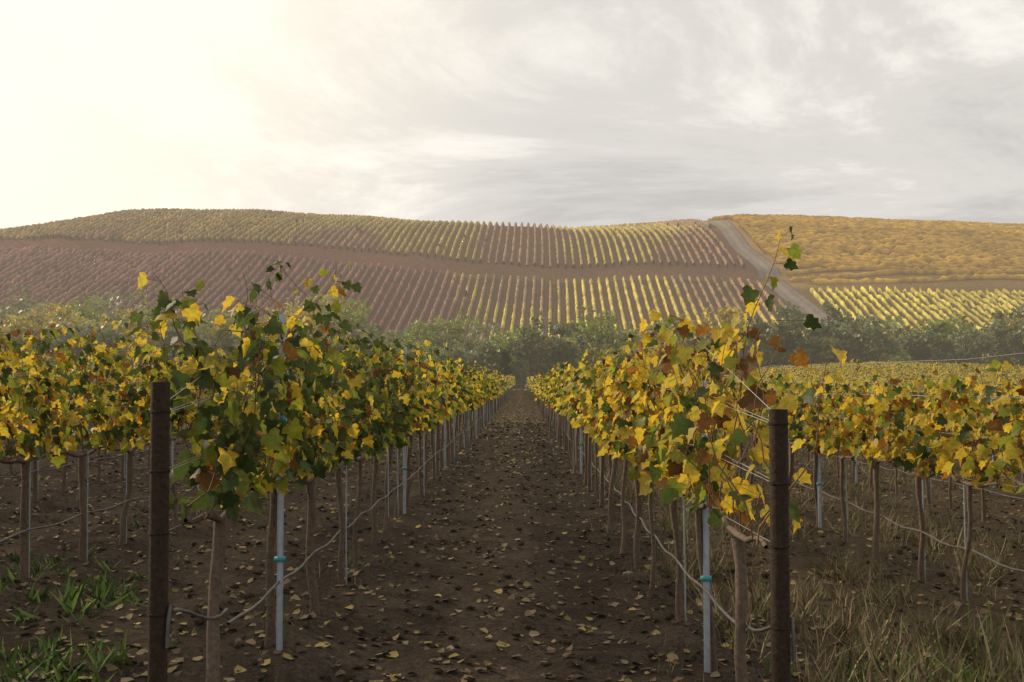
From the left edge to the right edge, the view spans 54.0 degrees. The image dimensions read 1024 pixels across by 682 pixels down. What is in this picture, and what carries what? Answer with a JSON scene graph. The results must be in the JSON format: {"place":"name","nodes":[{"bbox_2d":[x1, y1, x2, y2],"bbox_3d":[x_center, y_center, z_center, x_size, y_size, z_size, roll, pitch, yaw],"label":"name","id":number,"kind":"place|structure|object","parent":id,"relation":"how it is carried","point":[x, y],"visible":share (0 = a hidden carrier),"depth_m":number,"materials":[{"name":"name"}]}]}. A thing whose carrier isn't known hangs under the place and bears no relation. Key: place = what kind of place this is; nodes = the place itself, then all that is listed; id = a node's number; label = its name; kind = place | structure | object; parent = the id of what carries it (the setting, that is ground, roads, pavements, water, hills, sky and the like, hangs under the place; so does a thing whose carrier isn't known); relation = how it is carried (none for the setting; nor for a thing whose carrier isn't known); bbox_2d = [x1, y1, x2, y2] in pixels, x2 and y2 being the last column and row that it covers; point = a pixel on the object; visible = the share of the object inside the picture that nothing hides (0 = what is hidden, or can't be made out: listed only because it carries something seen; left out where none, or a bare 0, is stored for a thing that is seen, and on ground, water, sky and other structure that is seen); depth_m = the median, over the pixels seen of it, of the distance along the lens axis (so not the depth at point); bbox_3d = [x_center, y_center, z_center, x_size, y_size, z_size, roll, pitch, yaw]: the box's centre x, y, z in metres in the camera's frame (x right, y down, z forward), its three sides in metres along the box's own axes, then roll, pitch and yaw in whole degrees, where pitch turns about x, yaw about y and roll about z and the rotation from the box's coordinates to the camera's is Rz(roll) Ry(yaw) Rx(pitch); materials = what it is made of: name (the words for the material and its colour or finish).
{"place":"outdoors","nodes":[
{"label":"outdoors","id":0,"kind":"place"},
{"bbox_2d":[0,218,1023,681],"bbox_3d":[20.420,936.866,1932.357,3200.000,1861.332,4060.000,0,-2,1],"label":"ground","id":1,"kind":"structure","parent":0,"point":[678,638],"depth_m":9.81,"materials":[{"name":"soil"}]},
{"bbox_2d":[147,382,790,681],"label":"wooden posts","id":2,"kind":"object","parent":1,"relation":"on","point":[160,471],"visible":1,"depth_m":3.86,"materials":[{"name":"brown wood"}]},
{"bbox_2d":[0,321,1023,541],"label":"trellis wires","id":3,"kind":"object","parent":2,"relation":"attached to","point":[593,385],"visible":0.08,"depth_m":7.08,"materials":[{"name":"silver metal"}]},
{"bbox_2d":[0,226,1023,533],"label":"vine leaves","id":4,"kind":"object","parent":1,"relation":"on","point":[660,462],"visible":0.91,"depth_m":6.58,"materials":[{"name":"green plant"}]},
{"bbox_2d":[0,208,1023,389],"bbox_3d":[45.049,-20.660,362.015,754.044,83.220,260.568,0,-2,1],"label":"distant vineyard rows","id":5,"kind":"object","parent":1,"relation":"on","point":[836,243],"visible":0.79,"depth_m":339.66,"materials":[{"name":"yellow plant"}]},
{"bbox_2d":[0,369,1023,681],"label":"vine trunks","id":6,"kind":"object","parent":1,"relation":"on","point":[218,559],"visible":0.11,"depth_m":8.58,"materials":[{"name":"brown plant"}]},
{"bbox_2d":[0,313,1023,458],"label":"vine leaves","id":7,"kind":"object","parent":1,"relation":"on","point":[474,395],"visible":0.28,"depth_m":15.19,"materials":[{"name":"yellow plant"}]},
{"bbox_2d":[0,231,1023,544],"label":"vine canes","id":8,"kind":"object","parent":1,"relation":"on","point":[662,427],"visible":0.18,"depth_m":5.76,"materials":[{"name":"plant"}]},
{"bbox_2d":[0,360,1023,421],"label":"vineyard rows","id":9,"kind":"object","parent":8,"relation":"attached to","point":[847,370],"visible":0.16,"depth_m":91.16,"materials":[{"name":"yellow plant"}]},
{"bbox_2d":[0,284,1023,389],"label":"valley tree","id":10,"kind":"object","parent":1,"relation":"on","point":[502,350],"depth_m":165.52,"materials":[{"name":"green plant"}]},
{"bbox_2d":[0,390,1023,681],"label":"fallen leaves","id":11,"kind":"object","parent":1,"relation":"on","point":[520,394],"visible":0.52,"depth_m":8.34,"materials":[{"name":"brown plant"}]},
{"bbox_2d":[0,415,1023,681],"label":"grass and weeds","id":12,"kind":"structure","parent":1,"relation":"on","point":[958,671],"depth_m":6.93,"materials":[{"name":"plant"}]},
{"bbox_2d":[28,314,1001,672],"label":"trellis line posts","id":13,"kind":"object","parent":1,"relation":"on","point":[280,584],"visible":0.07,"depth_m":7.70,"materials":[{"name":"silver metal"}]},
{"bbox_2d":[0,371,1023,662],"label":"drip hoses","id":14,"kind":"object","parent":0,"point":[186,611],"visible":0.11,"depth_m":7.26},
{"bbox_2d":[0,0,1023,228],"label":"sky","id":15,"kind":"structure","parent":0,"point":[574,113],"materials":[{"name":"white"}]},
{"bbox_2d":[196,395,992,580],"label":"vine ties","id":16,"kind":"object","parent":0,"point":[283,558],"visible":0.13,"depth_m":5.64,"materials":[{"name":"plastic"}]},
{"bbox_2d":[705,220,833,323],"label":"dirt road","id":17,"kind":"structure","parent":0,"point":[762,265],"depth_m":327.28,"materials":[{"name":"beige soil"}]}
]}

